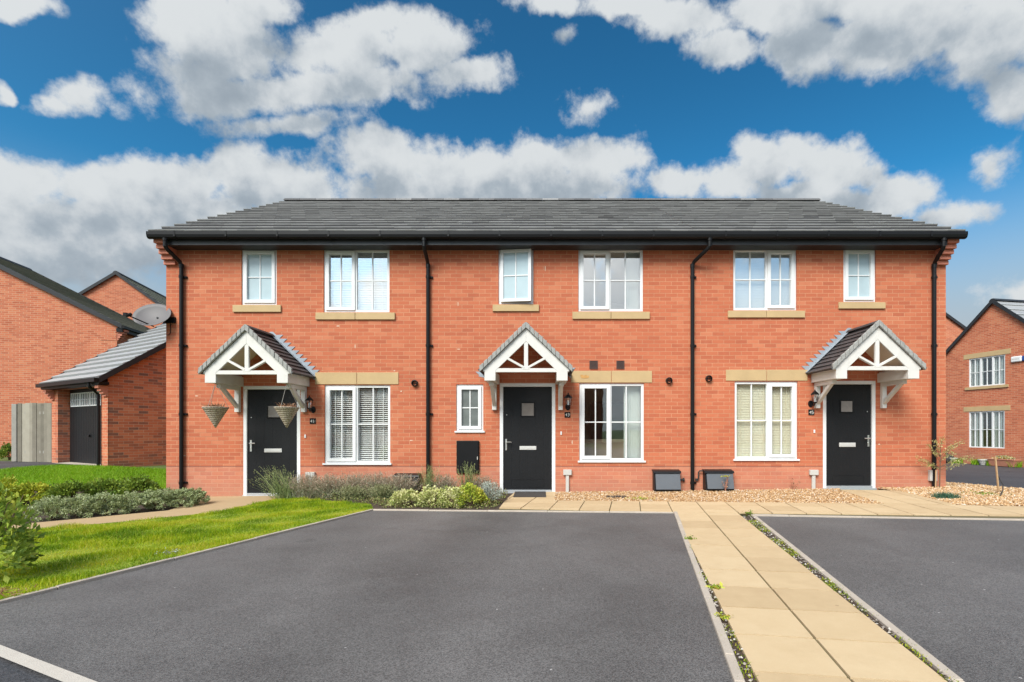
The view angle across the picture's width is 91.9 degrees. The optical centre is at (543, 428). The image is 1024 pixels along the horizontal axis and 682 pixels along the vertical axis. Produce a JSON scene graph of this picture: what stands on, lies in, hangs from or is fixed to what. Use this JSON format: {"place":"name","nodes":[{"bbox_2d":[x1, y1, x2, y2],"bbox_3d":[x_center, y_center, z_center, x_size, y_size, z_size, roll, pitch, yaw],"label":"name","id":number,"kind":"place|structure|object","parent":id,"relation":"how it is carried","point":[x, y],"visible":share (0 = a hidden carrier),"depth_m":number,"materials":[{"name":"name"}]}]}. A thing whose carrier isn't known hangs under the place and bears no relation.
{"place":"outdoors","nodes":[
{"label":"outdoors","id":0,"kind":"place"},
{"bbox_2d":[0,657,61,681],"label":"road","id":1,"kind":"structure","parent":0,"point":[11,671],"depth_m":2.58,"materials":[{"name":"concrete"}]},
{"bbox_2d":[0,645,96,681],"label":"road marking","id":2,"kind":"object","parent":1,"relation":"on","point":[46,668],"visible":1,"depth_m":2.62,"materials":[{"name":"white paint"}]},
{"bbox_2d":[0,461,73,468],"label":"driveway","id":3,"kind":"structure","parent":0,"point":[6,464],"depth_m":14.01,"materials":[{"name":"asphalt"}]},
{"bbox_2d":[11,403,51,461],"bbox_3d":[-15.502,0.103,15.083,1.620,1.793,0.181,0,0,9],"label":"fence","id":4,"kind":"object","parent":3,"relation":"on","point":[31,432],"visible":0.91,"depth_m":15.08,"materials":[{"name":"grey wood"}]},
{"bbox_2d":[0,464,165,488],"bbox_3d":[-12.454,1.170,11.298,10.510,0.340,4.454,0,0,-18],"label":"lawn","id":5,"kind":"structure","parent":0,"point":[87,475],"depth_m":11.53,"materials":[{"name":"plant"}]},
{"bbox_2d":[0,490,186,523],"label":"soil","id":6,"kind":"structure","parent":0,"point":[143,510],"depth_m":7.76,"materials":[{"name":"brown soil"}]},
{"bbox_2d":[0,474,35,504],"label":"shrub","id":7,"kind":"object","parent":6,"relation":"on","point":[9,485],"visible":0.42,"depth_m":8.70,"materials":[{"name":"yellow plant"}]},
{"bbox_2d":[8,481,58,502],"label":"shrub","id":8,"kind":"object","parent":6,"relation":"on","point":[28,487],"visible":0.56,"depth_m":8.78,"materials":[{"name":"yellow plant"}]},
{"bbox_2d":[22,495,83,521],"bbox_3d":[-7.185,1.149,7.231,0.667,0.386,0.598,0,0,0],"label":"dwarf shrub","id":9,"kind":"object","parent":6,"relation":"on","point":[45,505],"visible":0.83,"depth_m":7.13,"materials":[{"name":"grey plant"}]},
{"bbox_2d":[39,478,91,499],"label":"shrub","id":10,"kind":"object","parent":6,"relation":"on","point":[67,489],"visible":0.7,"depth_m":8.82,"materials":[{"name":"green plant"}]},
{"bbox_2d":[50,493,105,517],"bbox_3d":[-7.000,1.148,7.400,0.748,0.382,0.598,0,0,0],"label":"dwarf shrub","id":11,"kind":"object","parent":6,"relation":"on","point":[85,497],"visible":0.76,"depth_m":7.33,"materials":[{"name":"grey plant"}]},
{"bbox_2d":[74,491,133,515],"bbox_3d":[-6.776,1.146,7.635,0.783,0.382,0.686,0,0,0],"label":"dwarf shrub","id":12,"kind":"object","parent":6,"relation":"on","point":[100,501],"visible":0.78,"depth_m":7.53,"materials":[{"name":"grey plant"}]},
{"bbox_2d":[82,478,126,499],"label":"shrub","id":13,"kind":"object","parent":6,"relation":"on","point":[108,484],"visible":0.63,"depth_m":9.17,"materials":[{"name":"green plant"}]},
{"bbox_2d":[102,490,155,513],"bbox_3d":[-6.606,1.156,7.847,0.741,0.356,0.684,0,0,0],"label":"dwarf shrub","id":14,"kind":"object","parent":6,"relation":"on","point":[136,496],"visible":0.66,"depth_m":7.76,"materials":[{"name":"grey plant"}]},
{"bbox_2d":[113,473,163,494],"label":"shrub","id":15,"kind":"object","parent":6,"relation":"on","point":[136,484],"visible":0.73,"depth_m":9.24,"materials":[{"name":"green plant"}]},
{"bbox_2d":[126,489,178,511],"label":"dwarf shrub","id":16,"kind":"object","parent":6,"relation":"on","point":[156,494],"visible":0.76,"depth_m":7.94,"materials":[{"name":"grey plant"}]},
{"bbox_2d":[149,487,200,507],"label":"dwarf shrub","id":17,"kind":"object","parent":6,"relation":"on","point":[170,492],"visible":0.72,"depth_m":8.18,"materials":[{"name":"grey plant"}]},
{"bbox_2d":[170,487,210,505],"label":"dwarf shrub","id":18,"kind":"object","parent":6,"relation":"on","point":[199,492],"visible":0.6,"depth_m":8.48,"materials":[{"name":"green plant"}]},
{"bbox_2d":[12,496,279,528],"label":"path","id":19,"kind":"structure","parent":0,"point":[214,503],"depth_m":7.69,"materials":[{"name":"beige concrete"}]},
{"bbox_2d":[0,496,373,599],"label":"lawn","id":20,"kind":"structure","parent":0,"point":[130,562],"depth_m":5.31,"materials":[{"name":"green plant"}]},
{"bbox_2d":[0,584,38,597],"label":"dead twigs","id":21,"kind":"object","parent":20,"relation":"on","point":[3,589],"visible":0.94,"depth_m":3.81,"materials":[{"name":"plant"}]},
{"bbox_2d":[0,482,45,583],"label":"bush","id":22,"kind":"object","parent":20,"relation":"on","point":[22,543],"visible":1,"depth_m":4.25,"materials":[{"name":"green plant"}]},
{"bbox_2d":[0,511,732,681],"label":"parking bay","id":23,"kind":"object","parent":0,"point":[417,596],"visible":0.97,"depth_m":3.42,"materials":[{"name":"grey asphalt"}]},
{"bbox_2d":[0,457,743,524],"bbox_3d":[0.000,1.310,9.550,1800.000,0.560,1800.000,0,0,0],"label":"ground","id":24,"kind":"structure","parent":0,"point":[156,466],"depth_m":13.58,"materials":[{"name":"plant"}]},
{"bbox_2d":[0,442,10,459],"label":"bush","id":25,"kind":"object","parent":24,"relation":"on","point":[4,451],"visible":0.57,"depth_m":16.18,"materials":[{"name":"green plant"}]},
{"bbox_2d":[0,257,150,456],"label":"detached house","id":26,"kind":"structure","parent":24,"relation":"on","point":[49,328],"depth_m":18.49,"materials":[{"name":"orange brick"}]},
{"bbox_2d":[35,323,165,466],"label":"garage","id":27,"kind":"structure","parent":24,"relation":"on","point":[109,407],"depth_m":13.87,"materials":[{"name":"brick"}]},
{"bbox_2d":[70,388,100,463],"bbox_3d":[-12.932,-0.085,14.105,2.915,2.170,0.105,0,0,29],"label":"door","id":28,"kind":"structure","parent":27,"relation":"in","point":[82,401],"depth_m":14.34,"materials":[{"name":"black wood"}]},
{"bbox_2d":[79,271,165,328],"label":"detached house","id":29,"kind":"structure","parent":24,"relation":"on","point":[118,292],"depth_m":27.05,"materials":[{"name":"orange brick"}]},
{"bbox_2d":[0,509,372,603],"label":"kerb edging","id":30,"kind":"object","parent":24,"relation":"on","point":[66,585],"visible":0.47,"depth_m":4.61,"materials":[{"name":"concrete"}]},
{"bbox_2d":[146,198,462,497],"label":"terraced house","id":31,"kind":"structure","parent":24,"relation":"on","point":[258,325],"depth_m":9.55,"materials":[{"name":"red brick"}]},
{"bbox_2d":[123,304,175,334],"bbox_3d":[-7.467,-2.122,9.409,0.777,0.621,0.443,0,0,-30],"label":"satellite dish","id":32,"kind":"object","parent":31,"relation":"attached to","point":[150,314],"visible":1,"depth_m":9.49,"materials":[{"name":"grey metal"}]},
{"bbox_2d":[201,383,228,427],"bbox_3d":[-5.840,-0.442,8.793,0.410,0.836,0.420,0,0,0],"label":"hanging basket","id":33,"kind":"object","parent":31,"relation":"hanging from","point":[215,413],"visible":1,"depth_m":8.71,"materials":[{"name":"grey wicker"}]},
{"bbox_2d":[242,250,276,304],"bbox_3d":[-5.497,-2.943,9.598,0.681,1.083,0.095,0,0,0],"label":"window","id":34,"kind":"structure","parent":31,"relation":"in","point":[259,267],"depth_m":9.60,"materials":[{"name":"white plastic"}]},
{"bbox_2d":[242,386,299,495],"bbox_3d":[-5.252,0.245,9.577,1.123,2.157,0.147,0,0,0],"label":"door","id":35,"kind":"structure","parent":31,"relation":"in","point":[267,441],"depth_m":9.58,"materials":[{"name":"black"}]},
{"bbox_2d":[274,383,299,427],"bbox_3d":[-4.571,-0.442,8.804,0.410,0.836,0.413,0,0,0],"label":"hanging basket","id":36,"kind":"object","parent":31,"relation":"hanging from","point":[287,413],"visible":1,"depth_m":8.71,"materials":[{"name":"grey wicker"}]},
{"bbox_2d":[305,395,315,412],"bbox_3d":[-4.452,-0.474,9.436,0.170,0.334,0.229,0,0,0],"label":"wall lantern","id":37,"kind":"object","parent":31,"relation":"attached to","point":[312,409],"depth_m":9.39,"materials":[{"name":"black plastic"}]},
{"bbox_2d":[324,250,388,311],"bbox_3d":[-3.613,-2.872,9.598,1.273,1.226,0.095,0,0,0],"label":"window","id":38,"kind":"structure","parent":31,"relation":"in","point":[354,253],"depth_m":9.58,"materials":[{"name":"white plastic"}]},
{"bbox_2d":[322,385,391,464],"bbox_3d":[-3.597,-0.079,9.583,1.329,1.544,0.125,0,0,0],"label":"window","id":39,"kind":"structure","parent":31,"relation":"in","point":[355,424],"depth_m":9.58,"materials":[{"name":"white plastic"}]},
{"bbox_2d":[330,253,386,309],"bbox_3d":[-3.612,-2.875,9.675,1.233,1.200,0.040,0,0,0],"label":"venetian blind","id":40,"kind":"object","parent":31,"relation":"attached to","point":[382,274],"visible":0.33,"depth_m":9.67,"materials":[{"name":"white plastic"}]},
{"bbox_2d":[331,388,387,460],"bbox_3d":[-3.597,-0.098,9.675,1.229,1.485,0.040,0,0,0],"label":"venetian blind","id":41,"kind":"object","parent":31,"relation":"attached to","point":[383,426],"visible":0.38,"depth_m":9.67,"materials":[{"name":"white plastic"}]},
{"bbox_2d":[393,473,419,492],"bbox_3d":[-2.612,1.042,9.439,0.496,0.381,0.220,0,0,0],"label":"meter box","id":42,"kind":"object","parent":31,"relation":"attached to","point":[415,475],"visible":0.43,"depth_m":9.40,"materials":[{"name":"black plastic"}]},
{"bbox_2d":[373,509,673,512],"bbox_3d":[-0.381,1.286,7.409,4.596,0.188,0.050,0,0,7],"label":"kerb edging","id":43,"kind":"object","parent":24,"relation":"on","point":[519,511],"visible":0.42,"depth_m":7.39,"materials":[{"name":"concrete"}]},
{"bbox_2d":[420,198,697,492],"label":"terraced house","id":44,"kind":"structure","parent":24,"relation":"on","point":[524,336],"depth_m":9.55,"materials":[{"name":"red brick"}]},
{"bbox_2d":[456,441,478,472],"bbox_3d":[-1.457,0.538,9.515,0.434,0.625,0.067,0,0,0],"label":"meter box","id":45,"kind":"object","parent":44,"relation":"attached to","point":[467,451],"visible":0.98,"depth_m":9.49,"materials":[{"name":"black plastic"}]},
{"bbox_2d":[455,385,484,432],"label":"window","id":46,"kind":"structure","parent":44,"relation":"in","point":[469,397],"depth_m":9.58,"materials":[{"name":"white plastic"}]},
{"bbox_2d":[499,249,532,303],"bbox_3d":[-0.531,-2.952,9.546,0.674,1.077,0.197,0,0,0],"label":"window","id":47,"kind":"structure","parent":44,"relation":"in","point":[515,265],"depth_m":9.51,"materials":[{"name":"white plastic"}]},
{"bbox_2d":[500,383,554,492],"bbox_3d":[-0.307,0.187,9.577,1.097,2.145,0.147,0,0,0],"label":"door","id":48,"kind":"structure","parent":44,"relation":"in","point":[527,410],"depth_m":9.58,"materials":[{"name":"black"}]},
{"bbox_2d":[563,469,571,492],"bbox_3d":[0.462,1.016,9.520,0.160,0.470,0.059,0,0,0],"label":"cable box","id":49,"kind":"object","parent":44,"relation":"attached to","point":[567,472],"visible":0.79,"depth_m":9.51,"materials":[{"name":"grey plastic"}]},
{"bbox_2d":[589,402,623,438],"bbox_3d":[1.788,0.220,13.215,1.111,1.840,0.570,0,0,0],"label":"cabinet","id":50,"kind":"object","parent":44,"relation":"in","point":[617,415],"visible":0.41,"depth_m":12.93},
{"bbox_2d":[578,250,642,310],"bbox_3d":[1.301,-2.882,9.598,1.252,1.215,0.095,0,0,0],"label":"window","id":51,"kind":"structure","parent":44,"relation":"in","point":[607,253],"depth_m":9.58,"materials":[{"name":"white plastic"}]},
{"bbox_2d":[578,383,645,462],"bbox_3d":[1.320,-0.120,9.583,1.310,1.532,0.125,0,0,0],"label":"window","id":52,"kind":"structure","parent":44,"relation":"in","point":[582,386],"depth_m":9.58,"materials":[{"name":"white plastic"}]},
{"bbox_2d":[585,439,640,457],"bbox_3d":[1.519,0.660,11.075,1.796,0.880,0.950,0,0,0],"label":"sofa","id":53,"kind":"object","parent":44,"relation":"in","point":[617,448],"visible":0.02,"depth_m":10.60,"materials":[{"name":"beige fabric"}]},
{"bbox_2d":[624,386,640,457],"bbox_3d":[1.743,-0.139,9.720,0.328,1.454,0.040,0,0,0],"label":"curtain","id":54,"kind":"object","parent":44,"relation":"attached to","point":[633,415],"visible":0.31,"depth_m":9.72,"materials":[{"name":"white fabric"}]},
{"bbox_2d":[626,253,639,308],"bbox_3d":[1.744,-2.887,9.720,0.291,1.166,0.040,0,0,0],"label":"vertical blind","id":55,"kind":"object","parent":44,"relation":"attached to","point":[632,273],"visible":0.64,"depth_m":9.72,"materials":[{"name":"fabric"}]},
{"bbox_2d":[652,469,684,490],"bbox_3d":[2.402,0.975,9.442,0.627,0.392,0.226,0,0,0],"label":"meter box","id":56,"kind":"object","parent":44,"relation":"attached to","point":[666,480],"visible":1,"depth_m":9.38,"materials":[{"name":"black plastic"}]},
{"bbox_2d":[674,511,744,681],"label":"kerb edging","id":57,"kind":"object","parent":24,"relation":"on","point":[730,658],"visible":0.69,"depth_m":3.12,"materials":[{"name":"concrete"}]},
{"bbox_2d":[645,198,967,490],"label":"terraced house","id":58,"kind":"structure","parent":24,"relation":"on","point":[853,334],"depth_m":9.55,"materials":[{"name":"red brick"}]},
{"bbox_2d":[695,469,733,489],"bbox_3d":[3.280,0.967,9.439,0.693,0.384,0.220,0,0,0],"label":"meter box","id":59,"kind":"object","parent":58,"relation":"attached to","point":[713,479],"visible":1,"depth_m":9.38,"materials":[{"name":"black plastic"}]},
{"bbox_2d":[735,252,789,307],"bbox_3d":[4.283,-2.898,9.675,1.188,1.175,0.040,0,0,0],"label":"window pane","id":60,"kind":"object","parent":58,"relation":"attached to","point":[742,264],"visible":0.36,"depth_m":9.67,"materials":[{"name":"clear glass"}]},
{"bbox_2d":[737,384,790,456],"bbox_3d":[4.305,-0.169,9.675,1.177,1.482,0.040,0,0,0],"label":"venetian blind","id":61,"kind":"object","parent":58,"relation":"attached to","point":[743,439],"visible":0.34,"depth_m":9.67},
{"bbox_2d":[733,250,795,309],"bbox_3d":[4.283,-2.895,9.598,1.228,1.200,0.095,0,0,0],"label":"window","id":62,"kind":"structure","parent":58,"relation":"in","point":[767,279],"depth_m":9.58,"materials":[{"name":"white plastic"}]},
{"bbox_2d":[733,382,799,460],"bbox_3d":[4.305,-0.153,9.583,1.277,1.535,0.125,0,0,0],"label":"window","id":63,"kind":"structure","parent":58,"relation":"in","point":[768,420],"depth_m":9.58,"materials":[{"name":"white plastic"}]},
{"bbox_2d":[808,390,818,406],"bbox_3d":[5.164,-0.587,9.436,0.170,0.334,0.229,0,0,0],"label":"wall lantern","id":64,"kind":"object","parent":58,"relation":"attached to","point":[810,402],"depth_m":9.39,"materials":[{"name":"black plastic"}]},
{"bbox_2d":[809,470,818,488],"bbox_3d":[5.208,0.989,9.520,0.162,0.405,0.059,0,0,0],"label":"cable box","id":65,"kind":"object","parent":58,"relation":"attached to","point":[813,473],"visible":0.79,"depth_m":9.51,"materials":[{"name":"white plastic"}]},
{"bbox_2d":[822,381,876,489],"bbox_3d":[5.912,0.124,9.577,1.038,2.114,0.147,0,0,0],"label":"door","id":66,"kind":"structure","parent":58,"relation":"in","point":[849,407],"depth_m":9.58,"materials":[{"name":"black"}]},
{"bbox_2d":[843,250,874,301],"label":"window","id":67,"kind":"structure","parent":58,"relation":"in","point":[858,265],"depth_m":9.59,"materials":[{"name":"white plastic"}]},
{"bbox_2d":[751,514,964,681],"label":"kerb edging","id":68,"kind":"object","parent":24,"relation":"on","point":[887,624],"visible":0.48,"depth_m":3.11,"materials":[{"name":"concrete"}]},
{"bbox_2d":[753,514,1023,520],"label":"kerb edging","id":69,"kind":"object","parent":24,"relation":"on","point":[783,515],"visible":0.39,"depth_m":6.52,"materials":[{"name":"concrete"}]},
{"bbox_2d":[946,313,965,348],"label":"detached house","id":70,"kind":"structure","parent":24,"relation":"on","point":[955,328],"depth_m":28.15,"materials":[{"name":"orange brick"}]},
{"bbox_2d":[946,298,1023,466],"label":"detached house","id":71,"kind":"structure","parent":24,"relation":"on","point":[984,396],"depth_m":21.69,"materials":[{"name":"orange brick"}]},
{"bbox_2d":[969,354,1004,386],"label":"window","id":72,"kind":"structure","parent":71,"relation":"in","point":[994,358],"depth_m":21.68,"materials":[{"name":"white plastic"}]},
{"bbox_2d":[969,410,1004,448],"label":"window","id":73,"kind":"structure","parent":71,"relation":"in","point":[996,429],"depth_m":21.70,"materials":[{"name":"white plastic"}]},
{"bbox_2d":[310,493,512,509],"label":"soil","id":74,"kind":"structure","parent":0,"point":[376,506],"depth_m":7.96,"materials":[{"name":"brown soil"}]},
{"bbox_2d":[244,465,301,498],"bbox_3d":[-4.949,1.002,9.106,1.016,0.682,0.723,0,0,0],"label":"lavender","id":75,"kind":"object","parent":74,"relation":"on","point":[280,493],"visible":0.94,"depth_m":9.09,"materials":[{"name":"plant"}]},
{"bbox_2d":[280,472,326,498],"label":"lavender","id":76,"kind":"object","parent":74,"relation":"on","point":[302,492],"visible":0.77,"depth_m":9.13,"materials":[{"name":"plant"}]},
{"bbox_2d":[303,472,349,498],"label":"lavender","id":77,"kind":"object","parent":74,"relation":"on","point":[327,488],"visible":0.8,"depth_m":9.07,"materials":[{"name":"plant"}]},
{"bbox_2d":[330,470,370,494],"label":"lavender","id":78,"kind":"object","parent":74,"relation":"on","point":[353,479],"visible":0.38,"depth_m":9.15,"materials":[{"name":"plant"}]},
{"bbox_2d":[331,484,372,499],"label":"lavender","id":79,"kind":"object","parent":74,"relation":"on","point":[353,492],"visible":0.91,"depth_m":8.87,"materials":[{"name":"plant"}]},
{"bbox_2d":[350,471,400,497],"bbox_3d":[-3.110,1.038,9.134,0.957,0.556,0.652,0,0,0],"label":"lavender","id":80,"kind":"object","parent":74,"relation":"on","point":[372,480],"visible":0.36,"depth_m":9.08,"materials":[{"name":"plant"}]},
{"bbox_2d":[365,483,397,499],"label":"lavender","id":81,"kind":"object","parent":74,"relation":"on","point":[386,492],"visible":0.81,"depth_m":8.87,"materials":[{"name":"plant"}]},
{"bbox_2d":[375,472,425,491],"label":"lavender","id":82,"kind":"object","parent":74,"relation":"on","point":[406,483],"visible":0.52,"depth_m":9.15,"materials":[{"name":"plant"}]},
{"bbox_2d":[387,488,419,506],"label":"shrub","id":83,"kind":"object","parent":74,"relation":"on","point":[404,496],"visible":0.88,"depth_m":8.01,"materials":[{"name":"beige plant"}]},
{"bbox_2d":[307,489,507,508],"bbox_3d":[-2.747,1.171,8.558,4.168,0.251,1.806,0,0,0],"label":"ground cover","id":84,"kind":"object","parent":74,"relation":"on","point":[374,499],"visible":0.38,"depth_m":8.18,"materials":[{"name":"green plant"}]},
{"bbox_2d":[415,464,445,493],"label":"grassy plant","id":85,"kind":"object","parent":74,"relation":"on","point":[429,478],"visible":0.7,"depth_m":9.22,"materials":[{"name":"plant"}]},
{"bbox_2d":[413,484,453,506],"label":"shrub","id":86,"kind":"object","parent":74,"relation":"on","point":[424,494],"visible":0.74,"depth_m":7.95,"materials":[{"name":"beige plant"}]},
{"bbox_2d":[427,472,460,491],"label":"lavender","id":87,"kind":"object","parent":74,"relation":"on","point":[445,480],"visible":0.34,"depth_m":9.23,"materials":[{"name":"plant"}]},
{"bbox_2d":[436,485,469,507],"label":"shrub","id":88,"kind":"object","parent":74,"relation":"on","point":[451,495],"visible":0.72,"depth_m":7.88,"materials":[{"name":"beige plant"}]},
{"bbox_2d":[457,461,478,495],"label":"grassy plant","id":89,"kind":"object","parent":74,"relation":"on","point":[467,478],"visible":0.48,"depth_m":9.25,"materials":[{"name":"plant"}]},
{"bbox_2d":[454,482,489,506],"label":"shrub","id":90,"kind":"object","parent":74,"relation":"on","point":[474,492],"visible":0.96,"depth_m":7.86,"materials":[{"name":"green plant"}]},
{"bbox_2d":[460,476,498,491],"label":"lavender","id":91,"kind":"object","parent":74,"relation":"on","point":[478,484],"visible":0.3,"depth_m":9.24,"materials":[{"name":"plant"}]},
{"bbox_2d":[480,481,503,503],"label":"bush","id":92,"kind":"object","parent":74,"relation":"on","point":[491,495],"visible":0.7,"depth_m":8.17,"materials":[{"name":"grey plant"}]},
{"bbox_2d":[0,0,1023,326],"label":"sky","id":93,"kind":"structure","parent":0,"point":[120,120],"materials":[{"name":"blue"}]},
{"bbox_2d":[554,488,883,503],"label":"gravel","id":94,"kind":"structure","parent":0,"point":[770,496],"depth_m":8.68,"materials":[{"name":"beige gravel"}]},
{"bbox_2d":[696,559,756,681],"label":"soil","id":95,"kind":"structure","parent":0,"point":[737,650],"depth_m":2.75,"materials":[{"name":"brown soil"}]},
{"bbox_2d":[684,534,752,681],"bbox_3d":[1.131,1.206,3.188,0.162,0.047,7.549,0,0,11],"label":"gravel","id":96,"kind":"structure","parent":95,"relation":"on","point":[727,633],"depth_m":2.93,"materials":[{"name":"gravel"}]},
{"bbox_2d":[690,547,757,679],"bbox_3d":[1.127,1.200,3.280,0.158,0.034,7.712,0,0,10],"label":"moss","id":97,"kind":"object","parent":95,"relation":"on","point":[735,644],"visible":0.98,"depth_m":2.67,"materials":[{"name":"green plant"}]},
{"bbox_2d":[499,490,1023,681],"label":"path","id":98,"kind":"structure","parent":0,"point":[777,642],"depth_m":3.61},
{"bbox_2d":[513,491,545,496],"bbox_3d":[-0.249,1.210,9.156,0.595,0.014,0.728,0,0,0],"label":"doormat","id":99,"kind":"object","parent":98,"relation":"on","point":[529,493],"visible":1,"depth_m":9.08,"materials":[{"name":"rubber"}]},
{"bbox_2d":[499,501,1023,518],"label":"path bedding","id":100,"kind":"object","parent":98,"relation":"on","point":[1012,517],"visible":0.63,"depth_m":6.67,"materials":[{"name":"concrete"}]},
{"bbox_2d":[708,516,851,681],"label":"path bedding","id":101,"kind":"object","parent":98,"relation":"on","point":[791,612],"visible":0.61,"depth_m":3.14,"materials":[{"name":"sand"}]},
{"bbox_2d":[743,515,951,681],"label":"gravel","id":102,"kind":"structure","parent":0,"point":[893,634],"depth_m":3.85,"materials":[{"name":"gravel"}]},
{"bbox_2d":[746,515,958,681],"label":"moss","id":103,"kind":"object","parent":102,"relation":"on","point":[843,593],"visible":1,"depth_m":3.80,"materials":[{"name":"green plant"}]},
{"bbox_2d":[757,516,1023,681],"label":"parking bay","id":104,"kind":"object","parent":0,"point":[949,593],"visible":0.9,"depth_m":4.01,"materials":[{"name":"grey asphalt"}]},
{"bbox_2d":[878,482,1023,505],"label":"gravel","id":105,"kind":"structure","parent":0,"point":[1010,496],"depth_m":8.54,"materials":[{"name":"beige gravel"}]},
{"bbox_2d":[915,436,973,486],"bbox_3d":[7.557,0.635,9.328,1.072,1.056,0.231,0,0,4],"label":"sapling","id":106,"kind":"object","parent":105,"relation":"on","point":[932,465],"visible":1,"depth_m":9.36,"materials":[{"name":"brown plant"}]},
{"bbox_2d":[946,463,1023,487],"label":"driveway","id":107,"kind":"structure","parent":0,"point":[986,475],"depth_m":13.63,"materials":[{"name":"grey asphalt"}]},
{"bbox_2d":[986,455,1021,466],"bbox_3d":[19.224,1.323,20.639,0.380,0.474,1.080,0,0,-10],"label":"planter","id":108,"kind":"object","parent":107,"relation":"on","point":[1002,461],"visible":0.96,"depth_m":20.50,"materials":[{"name":"ceramic"}]},
{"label":"gravel bed","id":109,"kind":"structure","parent":0,"visible":0},
{"bbox_2d":[927,491,961,498],"bbox_3d":[6.580,1.084,8.102,0.498,0.120,0.436,0,0,0],"label":"dwarf pine","id":110,"kind":"object","parent":109,"relation":"on","point":[945,495],"visible":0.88,"depth_m":8.06,"materials":[{"name":"plant"}]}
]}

